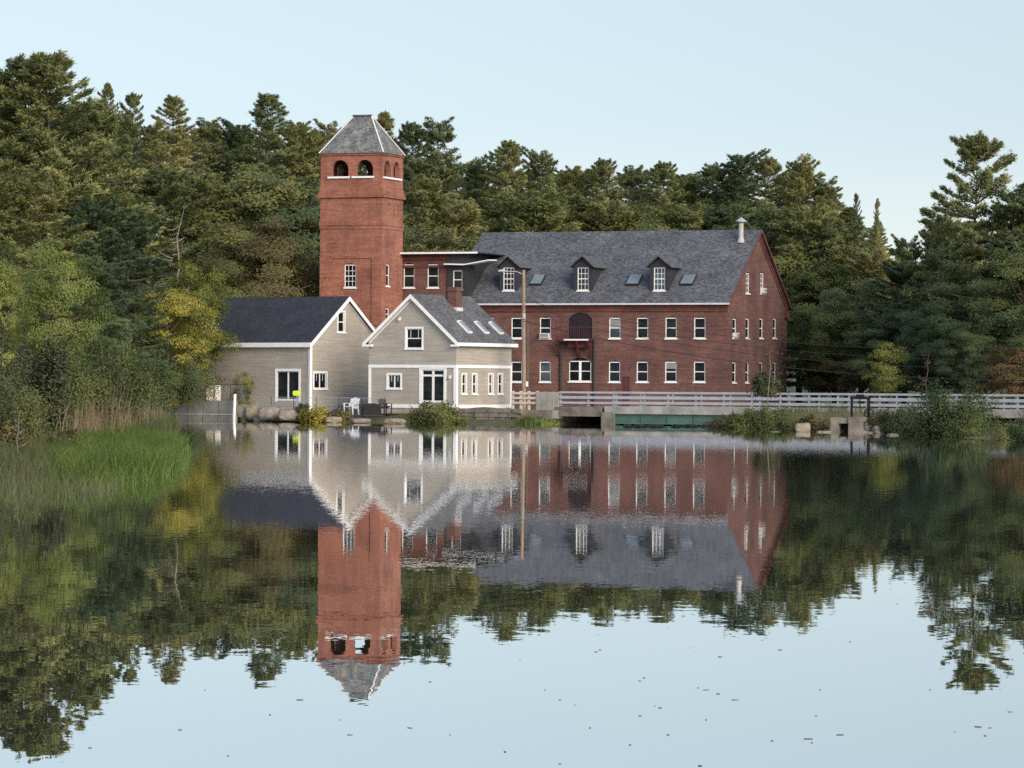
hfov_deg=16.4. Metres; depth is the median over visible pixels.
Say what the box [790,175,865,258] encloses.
pine tree
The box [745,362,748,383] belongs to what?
window
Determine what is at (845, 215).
pine tree
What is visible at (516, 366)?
window
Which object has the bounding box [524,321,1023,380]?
power line
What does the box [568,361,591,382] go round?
window
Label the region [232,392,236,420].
mooring post
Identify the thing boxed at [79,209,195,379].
pine tree
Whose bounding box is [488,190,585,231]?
pine tree
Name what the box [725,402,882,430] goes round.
grass
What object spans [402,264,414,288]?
window
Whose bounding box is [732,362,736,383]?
window
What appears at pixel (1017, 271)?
broadleaf tree
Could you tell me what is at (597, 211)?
pine tree
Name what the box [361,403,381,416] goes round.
covered grill
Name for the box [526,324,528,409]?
service pole
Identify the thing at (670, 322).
window
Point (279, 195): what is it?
broadleaf tree
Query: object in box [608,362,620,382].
window
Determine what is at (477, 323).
roof window
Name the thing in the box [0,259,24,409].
vine tree
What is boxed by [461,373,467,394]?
window
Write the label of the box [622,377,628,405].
door
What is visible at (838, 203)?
pine tree
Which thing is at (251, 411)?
boulder
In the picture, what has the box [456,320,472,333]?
roof window
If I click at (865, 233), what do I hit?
pine tree
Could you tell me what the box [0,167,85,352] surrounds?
pine tree
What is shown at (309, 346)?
clapboard house
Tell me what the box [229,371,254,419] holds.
young tree
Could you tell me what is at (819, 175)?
pine tree
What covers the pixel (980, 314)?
broadleaf tree
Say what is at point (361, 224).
brick tower
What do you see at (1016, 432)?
shrub
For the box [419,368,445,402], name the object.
double door
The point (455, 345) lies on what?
gabled house
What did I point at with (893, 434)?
boulder
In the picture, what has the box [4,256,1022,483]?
ground
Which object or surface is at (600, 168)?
pine tree
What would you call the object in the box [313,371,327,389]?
window
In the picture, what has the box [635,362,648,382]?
window
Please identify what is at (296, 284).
broadleaf tree
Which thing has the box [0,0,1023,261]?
sky
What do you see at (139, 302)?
pine tree
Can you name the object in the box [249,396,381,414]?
wire fence
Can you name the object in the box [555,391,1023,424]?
road bridge
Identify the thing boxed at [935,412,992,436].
shrub
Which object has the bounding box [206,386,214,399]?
leaning board
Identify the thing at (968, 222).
pine tree
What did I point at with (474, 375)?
window
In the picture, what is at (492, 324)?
roof window
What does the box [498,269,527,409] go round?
utility pole
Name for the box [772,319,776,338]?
window
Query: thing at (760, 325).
window
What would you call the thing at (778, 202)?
pine tree
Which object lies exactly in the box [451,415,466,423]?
shrub
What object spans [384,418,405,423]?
boulder
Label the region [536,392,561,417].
parapet block
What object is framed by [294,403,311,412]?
shrub
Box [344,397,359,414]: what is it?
garden chair
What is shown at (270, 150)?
pine tree
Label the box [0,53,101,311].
pine tree
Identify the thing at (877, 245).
pine tree
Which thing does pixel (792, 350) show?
power line
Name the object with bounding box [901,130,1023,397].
pine tree
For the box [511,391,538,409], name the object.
wooden fence
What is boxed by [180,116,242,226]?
pine tree
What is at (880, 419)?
shrub
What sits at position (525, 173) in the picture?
pine tree
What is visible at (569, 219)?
pine tree
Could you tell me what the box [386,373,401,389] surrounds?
window
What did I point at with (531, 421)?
shrub
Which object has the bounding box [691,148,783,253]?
pine tree
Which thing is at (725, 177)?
pine tree
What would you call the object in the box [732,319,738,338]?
window
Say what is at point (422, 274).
brick annex
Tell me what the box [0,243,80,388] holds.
broadleaf tree
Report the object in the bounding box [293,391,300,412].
marker sign
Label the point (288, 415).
boulder
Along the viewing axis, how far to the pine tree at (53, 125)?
386.98 m
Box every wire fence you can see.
[202,384,247,401]
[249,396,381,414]
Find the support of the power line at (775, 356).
attached to the utility pole at (524, 383)
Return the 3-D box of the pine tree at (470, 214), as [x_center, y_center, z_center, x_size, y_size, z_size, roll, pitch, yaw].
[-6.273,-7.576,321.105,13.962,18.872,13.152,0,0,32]
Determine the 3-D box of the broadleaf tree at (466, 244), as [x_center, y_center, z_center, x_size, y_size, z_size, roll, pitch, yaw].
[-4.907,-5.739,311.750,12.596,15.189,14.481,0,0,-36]
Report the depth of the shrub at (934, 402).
204.09 m
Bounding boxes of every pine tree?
[0,50,165,349]
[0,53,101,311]
[0,76,70,343]
[0,118,45,235]
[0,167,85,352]
[0,173,104,393]
[25,98,165,365]
[36,100,157,205]
[37,126,128,196]
[46,196,189,367]
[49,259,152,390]
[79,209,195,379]
[85,288,181,403]
[97,82,123,193]
[108,122,139,192]
[109,109,145,190]
[115,92,155,190]
[122,168,217,303]
[127,118,191,213]
[128,95,208,225]
[129,128,193,238]
[154,172,296,287]
[155,134,216,176]
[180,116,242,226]
[202,130,237,179]
[210,118,254,183]
[224,92,320,243]
[247,185,319,296]
[251,126,281,178]
[266,119,337,242]
[276,123,322,245]
[289,118,341,229]
[318,163,366,178]
[361,110,407,243]
[392,120,443,248]
[403,116,482,251]
[403,176,469,251]
[408,151,445,247]
[409,197,488,251]
[435,161,465,200]
[451,156,500,246]
[451,170,508,241]
[459,159,523,198]
[470,139,540,238]
[475,192,527,239]
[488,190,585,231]
[505,145,572,230]
[513,170,542,195]
[519,173,566,218]
[535,195,593,231]
[547,165,596,229]
[552,169,571,202]
[565,193,642,230]
[568,169,623,200]
[579,157,630,230]
[609,164,657,229]
[615,166,657,214]
[629,169,666,229]
[638,161,691,230]
[659,170,702,204]
[661,201,715,229]
[666,174,705,210]
[677,176,703,227]
[685,203,765,229]
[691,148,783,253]
[693,161,748,215]
[722,173,753,202]
[743,155,798,257]
[762,176,789,254]
[767,203,857,402]
[770,153,838,260]
[772,169,845,255]
[788,218,886,402]
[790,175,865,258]
[798,244,912,403]
[808,192,843,216]
[824,260,932,403]
[827,206,867,258]
[842,206,873,249]
[849,192,862,272]
[853,227,894,293]
[863,222,892,263]
[871,198,883,274]
[879,234,927,397]
[890,240,1010,408]
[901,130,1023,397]
[911,213,962,380]
[914,182,1023,408]
[922,219,983,318]
[947,220,990,277]
[962,204,1023,343]
[980,208,1021,301]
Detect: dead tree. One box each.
[14,410,26,448]
[154,207,187,336]
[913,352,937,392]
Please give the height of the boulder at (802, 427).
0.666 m
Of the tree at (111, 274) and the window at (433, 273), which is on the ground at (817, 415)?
the tree at (111, 274)
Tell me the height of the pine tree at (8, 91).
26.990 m
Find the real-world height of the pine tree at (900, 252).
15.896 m
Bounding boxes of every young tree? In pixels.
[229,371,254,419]
[848,340,910,407]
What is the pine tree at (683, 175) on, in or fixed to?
on the ground at (817, 415)
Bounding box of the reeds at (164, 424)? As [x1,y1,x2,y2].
[117,405,184,434]
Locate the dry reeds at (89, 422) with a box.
[54,386,169,435]
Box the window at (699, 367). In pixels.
[692,362,705,382]
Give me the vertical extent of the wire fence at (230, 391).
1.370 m
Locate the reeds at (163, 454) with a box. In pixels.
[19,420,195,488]
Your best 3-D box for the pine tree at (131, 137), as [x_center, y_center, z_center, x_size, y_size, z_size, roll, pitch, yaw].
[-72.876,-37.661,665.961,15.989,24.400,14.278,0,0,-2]
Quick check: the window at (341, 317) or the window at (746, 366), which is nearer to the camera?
the window at (341, 317)
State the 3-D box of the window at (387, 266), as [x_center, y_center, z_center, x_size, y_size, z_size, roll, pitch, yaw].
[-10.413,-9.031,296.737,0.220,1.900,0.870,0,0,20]
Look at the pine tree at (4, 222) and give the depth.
370.02 m
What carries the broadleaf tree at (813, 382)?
on the ground at (817, 415)
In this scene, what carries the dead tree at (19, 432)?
on the ground at (817, 415)
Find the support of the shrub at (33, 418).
on the ground at (817, 415)
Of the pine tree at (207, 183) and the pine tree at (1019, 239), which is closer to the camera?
the pine tree at (1019, 239)
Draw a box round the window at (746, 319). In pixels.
[745,319,747,338]
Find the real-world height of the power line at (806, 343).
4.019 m
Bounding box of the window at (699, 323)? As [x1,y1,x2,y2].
[693,318,705,339]
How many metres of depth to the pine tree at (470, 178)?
585.76 m
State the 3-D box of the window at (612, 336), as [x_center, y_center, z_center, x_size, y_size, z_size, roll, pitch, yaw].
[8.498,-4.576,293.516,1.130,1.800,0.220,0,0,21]
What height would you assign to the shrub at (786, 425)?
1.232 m
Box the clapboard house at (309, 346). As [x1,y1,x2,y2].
[173,296,374,412]
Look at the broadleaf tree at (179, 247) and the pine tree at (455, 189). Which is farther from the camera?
the pine tree at (455, 189)
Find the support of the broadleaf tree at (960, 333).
on the ground at (817, 415)
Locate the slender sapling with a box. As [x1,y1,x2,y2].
[733,332,805,417]
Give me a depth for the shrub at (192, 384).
264.58 m
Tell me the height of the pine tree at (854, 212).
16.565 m
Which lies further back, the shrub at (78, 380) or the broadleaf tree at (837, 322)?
the broadleaf tree at (837, 322)
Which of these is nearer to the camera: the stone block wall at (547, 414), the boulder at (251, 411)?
the stone block wall at (547, 414)
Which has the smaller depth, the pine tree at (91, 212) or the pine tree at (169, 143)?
the pine tree at (91, 212)
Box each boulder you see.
[236,404,246,417]
[246,404,258,419]
[252,416,270,421]
[258,406,280,419]
[278,410,295,420]
[324,416,341,422]
[349,418,370,422]
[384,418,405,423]
[795,423,810,431]
[816,431,831,432]
[863,421,873,431]
[872,425,882,433]
[886,433,898,435]
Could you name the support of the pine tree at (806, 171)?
on the ground at (817, 415)
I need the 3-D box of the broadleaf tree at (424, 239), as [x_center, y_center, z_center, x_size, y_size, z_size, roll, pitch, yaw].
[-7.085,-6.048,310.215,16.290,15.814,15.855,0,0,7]
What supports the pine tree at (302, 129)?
on the ground at (817, 415)
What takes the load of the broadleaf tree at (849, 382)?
on the ground at (817, 415)
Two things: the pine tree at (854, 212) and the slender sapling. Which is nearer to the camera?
the slender sapling
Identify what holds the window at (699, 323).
in the brick mill
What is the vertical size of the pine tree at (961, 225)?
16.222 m
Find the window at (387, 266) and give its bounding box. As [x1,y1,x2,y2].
[386,265,390,286]
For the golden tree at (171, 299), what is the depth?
266.11 m
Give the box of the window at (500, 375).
[497,373,503,394]
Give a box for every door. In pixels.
[275,369,299,401]
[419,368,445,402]
[569,313,591,338]
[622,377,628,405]
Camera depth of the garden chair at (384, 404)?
257.74 m
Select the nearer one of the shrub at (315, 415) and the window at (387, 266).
the shrub at (315, 415)
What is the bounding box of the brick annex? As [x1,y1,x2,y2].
[400,252,504,317]
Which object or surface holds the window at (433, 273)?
in the brick annex
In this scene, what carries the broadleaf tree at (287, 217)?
on the ground at (817, 415)
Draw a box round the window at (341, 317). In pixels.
[337,311,345,333]
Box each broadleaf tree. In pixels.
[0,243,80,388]
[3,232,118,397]
[132,217,285,347]
[150,220,313,318]
[157,162,319,296]
[158,260,271,322]
[184,172,319,289]
[195,215,326,303]
[259,247,319,296]
[403,224,473,251]
[424,231,542,317]
[583,201,685,230]
[717,200,838,380]
[784,259,881,402]
[787,320,839,406]
[789,277,909,406]
[807,336,873,402]
[842,308,916,407]
[890,305,970,408]
[905,258,1023,408]
[924,321,1002,398]
[948,246,1023,409]
[999,309,1023,397]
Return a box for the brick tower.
[318,114,405,328]
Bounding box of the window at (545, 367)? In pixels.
[538,362,550,382]
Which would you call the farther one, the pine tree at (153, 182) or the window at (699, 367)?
the pine tree at (153, 182)
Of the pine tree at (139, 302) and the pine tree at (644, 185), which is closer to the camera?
the pine tree at (139, 302)
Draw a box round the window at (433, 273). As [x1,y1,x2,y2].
[426,264,438,288]
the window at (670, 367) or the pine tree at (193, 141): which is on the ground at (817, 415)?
the pine tree at (193, 141)
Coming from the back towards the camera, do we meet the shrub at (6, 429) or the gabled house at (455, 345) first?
the gabled house at (455, 345)
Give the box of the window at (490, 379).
[488,373,494,394]
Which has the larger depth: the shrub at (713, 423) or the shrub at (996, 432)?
the shrub at (713, 423)
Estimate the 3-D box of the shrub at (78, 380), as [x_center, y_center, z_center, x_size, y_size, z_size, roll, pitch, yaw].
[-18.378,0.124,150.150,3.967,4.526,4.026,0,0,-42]
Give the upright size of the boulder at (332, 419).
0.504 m
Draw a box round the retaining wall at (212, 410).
[168,400,236,420]
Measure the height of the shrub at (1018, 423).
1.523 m
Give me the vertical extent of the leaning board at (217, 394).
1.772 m
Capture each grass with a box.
[326,401,458,422]
[504,407,552,424]
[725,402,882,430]
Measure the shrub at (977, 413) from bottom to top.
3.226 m
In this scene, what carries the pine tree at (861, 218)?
on the ground at (817, 415)
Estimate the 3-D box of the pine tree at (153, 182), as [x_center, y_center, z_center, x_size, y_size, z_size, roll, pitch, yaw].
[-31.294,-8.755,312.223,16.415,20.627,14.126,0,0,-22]
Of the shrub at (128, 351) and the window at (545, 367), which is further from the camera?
the window at (545, 367)
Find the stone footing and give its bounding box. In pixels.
[458,408,526,419]
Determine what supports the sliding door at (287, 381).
in the clapboard house at (309, 346)
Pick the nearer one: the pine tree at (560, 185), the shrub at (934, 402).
the shrub at (934, 402)
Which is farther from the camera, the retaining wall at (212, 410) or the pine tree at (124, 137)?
the pine tree at (124, 137)
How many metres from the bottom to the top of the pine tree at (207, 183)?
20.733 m
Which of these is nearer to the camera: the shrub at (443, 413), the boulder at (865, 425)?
the boulder at (865, 425)
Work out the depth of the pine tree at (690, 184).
584.46 m
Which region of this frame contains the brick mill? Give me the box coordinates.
[471,217,791,409]
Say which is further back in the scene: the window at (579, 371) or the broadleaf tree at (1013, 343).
the window at (579, 371)
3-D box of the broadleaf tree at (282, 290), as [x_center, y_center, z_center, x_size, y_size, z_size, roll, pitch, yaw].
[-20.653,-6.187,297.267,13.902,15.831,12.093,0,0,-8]
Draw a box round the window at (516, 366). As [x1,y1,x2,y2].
[511,362,521,382]
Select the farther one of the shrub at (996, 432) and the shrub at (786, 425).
the shrub at (786, 425)
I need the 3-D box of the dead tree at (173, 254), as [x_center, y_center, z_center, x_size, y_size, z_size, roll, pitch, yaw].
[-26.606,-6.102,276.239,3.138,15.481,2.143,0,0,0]
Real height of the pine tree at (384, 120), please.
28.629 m
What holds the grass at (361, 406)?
on the ground at (817, 415)
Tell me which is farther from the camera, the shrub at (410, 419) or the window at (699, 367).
the window at (699, 367)
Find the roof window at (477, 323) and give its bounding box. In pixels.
[474,321,489,333]
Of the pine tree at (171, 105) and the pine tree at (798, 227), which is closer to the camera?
the pine tree at (798, 227)
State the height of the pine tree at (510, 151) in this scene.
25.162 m
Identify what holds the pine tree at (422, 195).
on the ground at (817, 415)
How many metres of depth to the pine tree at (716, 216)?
324.60 m
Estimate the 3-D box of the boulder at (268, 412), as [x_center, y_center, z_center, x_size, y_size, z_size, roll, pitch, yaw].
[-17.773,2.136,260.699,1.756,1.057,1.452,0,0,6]
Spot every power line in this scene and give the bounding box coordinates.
[524,300,1023,350]
[524,306,1023,360]
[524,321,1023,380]
[526,313,991,368]
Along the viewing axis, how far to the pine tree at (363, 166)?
625.79 m
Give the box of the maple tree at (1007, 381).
[973,344,1023,408]
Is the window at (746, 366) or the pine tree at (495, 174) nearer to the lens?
the window at (746, 366)
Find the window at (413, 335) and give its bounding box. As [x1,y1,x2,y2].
[404,327,423,349]
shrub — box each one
[0,300,42,430]
[0,374,60,443]
[0,420,31,455]
[5,329,82,435]
[42,426,92,444]
[52,333,134,430]
[71,319,163,427]
[87,338,156,423]
[136,343,183,416]
[163,351,230,401]
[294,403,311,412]
[295,405,331,422]
[328,408,352,422]
[399,412,432,423]
[408,399,471,423]
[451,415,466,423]
[516,415,549,424]
[540,418,558,424]
[703,416,724,427]
[716,407,755,428]
[744,402,790,429]
[749,366,784,396]
[772,415,800,430]
[796,414,829,430]
[865,409,891,431]
[871,403,927,430]
[877,413,904,434]
[889,377,1004,436]
[898,415,941,435]
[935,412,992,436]
[942,388,1005,433]
[980,420,1017,440]
[1000,410,1023,442]
[1006,416,1023,437]
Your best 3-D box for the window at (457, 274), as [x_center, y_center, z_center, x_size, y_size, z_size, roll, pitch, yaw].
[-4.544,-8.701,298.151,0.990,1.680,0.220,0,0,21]
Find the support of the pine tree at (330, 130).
on the ground at (817, 415)
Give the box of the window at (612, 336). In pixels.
[608,318,620,339]
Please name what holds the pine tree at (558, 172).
on the ground at (817, 415)
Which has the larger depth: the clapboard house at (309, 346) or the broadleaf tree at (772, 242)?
the broadleaf tree at (772, 242)
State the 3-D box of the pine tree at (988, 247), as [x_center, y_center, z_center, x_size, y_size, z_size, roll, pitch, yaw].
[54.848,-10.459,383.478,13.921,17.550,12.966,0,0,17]
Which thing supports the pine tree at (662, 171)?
on the ground at (817, 415)
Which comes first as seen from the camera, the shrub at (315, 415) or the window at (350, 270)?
the shrub at (315, 415)
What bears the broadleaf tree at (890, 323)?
on the ground at (817, 415)
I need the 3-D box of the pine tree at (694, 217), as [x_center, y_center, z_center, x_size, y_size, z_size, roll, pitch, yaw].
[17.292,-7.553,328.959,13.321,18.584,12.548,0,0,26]
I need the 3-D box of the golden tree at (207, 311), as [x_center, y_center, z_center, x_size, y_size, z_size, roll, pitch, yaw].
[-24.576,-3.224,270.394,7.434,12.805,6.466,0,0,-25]
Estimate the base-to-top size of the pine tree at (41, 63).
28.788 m
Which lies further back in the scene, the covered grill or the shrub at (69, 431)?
the covered grill
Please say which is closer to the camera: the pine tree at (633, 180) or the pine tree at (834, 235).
the pine tree at (834, 235)
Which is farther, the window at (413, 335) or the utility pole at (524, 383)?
the utility pole at (524, 383)
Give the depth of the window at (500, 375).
264.50 m
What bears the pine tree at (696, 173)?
on the ground at (817, 415)
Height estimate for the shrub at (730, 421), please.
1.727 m
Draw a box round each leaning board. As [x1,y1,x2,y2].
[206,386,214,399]
[215,385,220,400]
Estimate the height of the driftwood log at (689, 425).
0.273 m
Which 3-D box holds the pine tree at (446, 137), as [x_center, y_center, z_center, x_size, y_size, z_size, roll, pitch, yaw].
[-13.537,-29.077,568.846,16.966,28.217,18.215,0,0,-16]
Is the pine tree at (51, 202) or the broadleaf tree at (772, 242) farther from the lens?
the broadleaf tree at (772, 242)
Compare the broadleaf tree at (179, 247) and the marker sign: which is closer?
the marker sign
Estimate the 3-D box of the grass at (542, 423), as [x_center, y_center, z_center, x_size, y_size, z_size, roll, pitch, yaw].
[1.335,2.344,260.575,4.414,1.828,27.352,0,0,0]
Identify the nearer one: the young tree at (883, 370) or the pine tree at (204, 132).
the young tree at (883, 370)
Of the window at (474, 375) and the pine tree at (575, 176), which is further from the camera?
the pine tree at (575, 176)
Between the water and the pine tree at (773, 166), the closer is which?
the water
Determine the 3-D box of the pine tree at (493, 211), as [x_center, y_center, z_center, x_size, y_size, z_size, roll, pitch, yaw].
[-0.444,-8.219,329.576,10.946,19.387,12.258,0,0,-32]
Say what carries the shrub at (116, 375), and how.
on the ground at (817, 415)
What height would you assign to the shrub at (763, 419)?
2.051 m
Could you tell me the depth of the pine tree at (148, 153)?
556.21 m
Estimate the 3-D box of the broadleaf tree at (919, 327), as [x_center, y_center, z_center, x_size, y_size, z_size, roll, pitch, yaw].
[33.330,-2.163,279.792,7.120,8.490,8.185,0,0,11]
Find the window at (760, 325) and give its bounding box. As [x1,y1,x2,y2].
[759,319,763,338]
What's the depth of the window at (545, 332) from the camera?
295.65 m
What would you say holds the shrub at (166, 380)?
on the ground at (817, 415)
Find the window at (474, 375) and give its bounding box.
[471,373,477,394]
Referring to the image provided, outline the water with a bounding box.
[0,420,1023,767]
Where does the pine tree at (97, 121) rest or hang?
on the ground at (817, 415)
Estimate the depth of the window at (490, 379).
263.28 m
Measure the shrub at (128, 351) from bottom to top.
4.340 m
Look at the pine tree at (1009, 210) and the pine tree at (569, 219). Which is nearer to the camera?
the pine tree at (1009, 210)
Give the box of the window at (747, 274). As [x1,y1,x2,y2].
[746,273,750,294]
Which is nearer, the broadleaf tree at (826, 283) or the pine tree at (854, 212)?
the broadleaf tree at (826, 283)
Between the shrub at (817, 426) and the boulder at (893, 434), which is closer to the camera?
the boulder at (893, 434)
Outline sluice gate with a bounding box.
[831,394,873,431]
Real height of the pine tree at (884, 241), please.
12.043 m
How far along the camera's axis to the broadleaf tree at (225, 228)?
299.90 m
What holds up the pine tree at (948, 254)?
on the ground at (817, 415)
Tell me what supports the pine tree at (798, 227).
on the ground at (817, 415)
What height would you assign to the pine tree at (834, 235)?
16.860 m
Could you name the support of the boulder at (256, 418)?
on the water
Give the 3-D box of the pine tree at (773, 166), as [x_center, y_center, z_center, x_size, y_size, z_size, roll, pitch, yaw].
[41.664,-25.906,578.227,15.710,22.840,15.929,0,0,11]
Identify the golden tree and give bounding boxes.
[127,287,225,414]
[147,258,242,399]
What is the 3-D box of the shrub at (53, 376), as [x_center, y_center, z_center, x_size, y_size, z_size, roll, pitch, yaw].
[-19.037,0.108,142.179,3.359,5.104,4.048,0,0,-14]
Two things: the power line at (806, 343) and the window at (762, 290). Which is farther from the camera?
the window at (762, 290)
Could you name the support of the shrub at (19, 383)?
on the ground at (817, 415)
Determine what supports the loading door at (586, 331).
in the brick mill
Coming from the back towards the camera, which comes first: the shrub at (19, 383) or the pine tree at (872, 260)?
the pine tree at (872, 260)
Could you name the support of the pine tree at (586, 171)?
on the ground at (817, 415)
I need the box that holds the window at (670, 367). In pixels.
[664,362,676,382]
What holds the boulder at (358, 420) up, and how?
on the water
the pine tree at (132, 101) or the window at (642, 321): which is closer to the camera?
the window at (642, 321)
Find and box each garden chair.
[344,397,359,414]
[378,398,392,413]
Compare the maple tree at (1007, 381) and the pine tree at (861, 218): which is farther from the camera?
the pine tree at (861, 218)
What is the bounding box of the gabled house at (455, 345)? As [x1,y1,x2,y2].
[362,287,517,413]
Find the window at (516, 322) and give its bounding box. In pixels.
[512,318,521,339]
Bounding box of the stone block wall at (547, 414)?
[527,410,556,421]
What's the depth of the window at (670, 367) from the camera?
291.85 m
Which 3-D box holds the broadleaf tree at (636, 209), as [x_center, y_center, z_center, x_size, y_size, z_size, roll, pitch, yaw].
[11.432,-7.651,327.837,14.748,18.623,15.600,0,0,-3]
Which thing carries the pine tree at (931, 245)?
on the ground at (817, 415)
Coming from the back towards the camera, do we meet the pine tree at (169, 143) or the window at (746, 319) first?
the pine tree at (169, 143)
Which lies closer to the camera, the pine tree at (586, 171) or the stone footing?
the stone footing
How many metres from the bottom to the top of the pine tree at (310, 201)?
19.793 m
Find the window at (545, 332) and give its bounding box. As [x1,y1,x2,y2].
[539,318,551,339]
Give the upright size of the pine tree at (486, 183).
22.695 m
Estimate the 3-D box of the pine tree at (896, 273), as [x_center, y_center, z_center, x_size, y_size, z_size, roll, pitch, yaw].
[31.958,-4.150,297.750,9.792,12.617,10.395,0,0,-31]
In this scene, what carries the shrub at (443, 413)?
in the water
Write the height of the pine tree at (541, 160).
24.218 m
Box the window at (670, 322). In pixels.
[664,318,677,339]
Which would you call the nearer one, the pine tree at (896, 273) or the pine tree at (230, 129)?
the pine tree at (896, 273)
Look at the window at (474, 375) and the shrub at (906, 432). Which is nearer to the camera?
the shrub at (906, 432)
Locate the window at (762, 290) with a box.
[760,273,766,294]
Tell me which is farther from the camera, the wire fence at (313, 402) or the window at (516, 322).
the window at (516, 322)
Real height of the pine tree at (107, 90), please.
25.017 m
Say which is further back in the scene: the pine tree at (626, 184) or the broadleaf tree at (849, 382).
the pine tree at (626, 184)
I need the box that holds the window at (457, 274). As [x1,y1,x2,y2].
[453,270,461,286]
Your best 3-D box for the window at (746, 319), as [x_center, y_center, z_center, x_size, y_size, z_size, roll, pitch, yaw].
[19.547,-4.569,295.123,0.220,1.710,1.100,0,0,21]
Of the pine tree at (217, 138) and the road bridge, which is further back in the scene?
the pine tree at (217, 138)
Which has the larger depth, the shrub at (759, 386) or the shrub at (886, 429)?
the shrub at (759, 386)
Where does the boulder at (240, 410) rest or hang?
on the water
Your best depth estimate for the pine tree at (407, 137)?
563.71 m
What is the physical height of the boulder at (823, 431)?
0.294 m
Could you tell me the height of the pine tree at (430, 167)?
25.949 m
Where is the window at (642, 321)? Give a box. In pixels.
[636,318,648,339]
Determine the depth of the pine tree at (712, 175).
579.66 m
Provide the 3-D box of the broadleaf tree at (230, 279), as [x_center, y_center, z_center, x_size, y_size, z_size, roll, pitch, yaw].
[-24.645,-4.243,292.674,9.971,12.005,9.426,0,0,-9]
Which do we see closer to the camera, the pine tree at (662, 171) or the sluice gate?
the sluice gate
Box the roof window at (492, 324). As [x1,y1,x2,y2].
[488,321,503,334]
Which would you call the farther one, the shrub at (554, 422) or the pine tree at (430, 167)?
the pine tree at (430, 167)
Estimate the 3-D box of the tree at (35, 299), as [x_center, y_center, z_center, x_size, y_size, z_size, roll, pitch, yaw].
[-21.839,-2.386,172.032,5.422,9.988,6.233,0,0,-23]
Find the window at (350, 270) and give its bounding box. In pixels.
[343,265,356,288]
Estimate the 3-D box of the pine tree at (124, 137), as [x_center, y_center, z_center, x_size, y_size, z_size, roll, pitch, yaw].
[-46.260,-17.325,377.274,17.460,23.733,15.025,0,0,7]
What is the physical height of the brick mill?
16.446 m
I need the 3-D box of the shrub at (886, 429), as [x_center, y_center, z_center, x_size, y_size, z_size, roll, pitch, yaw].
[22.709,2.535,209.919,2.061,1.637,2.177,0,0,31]
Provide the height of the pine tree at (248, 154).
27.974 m
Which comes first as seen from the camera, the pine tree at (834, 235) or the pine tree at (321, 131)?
the pine tree at (834, 235)
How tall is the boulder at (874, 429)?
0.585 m
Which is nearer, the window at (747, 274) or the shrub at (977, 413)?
the shrub at (977, 413)

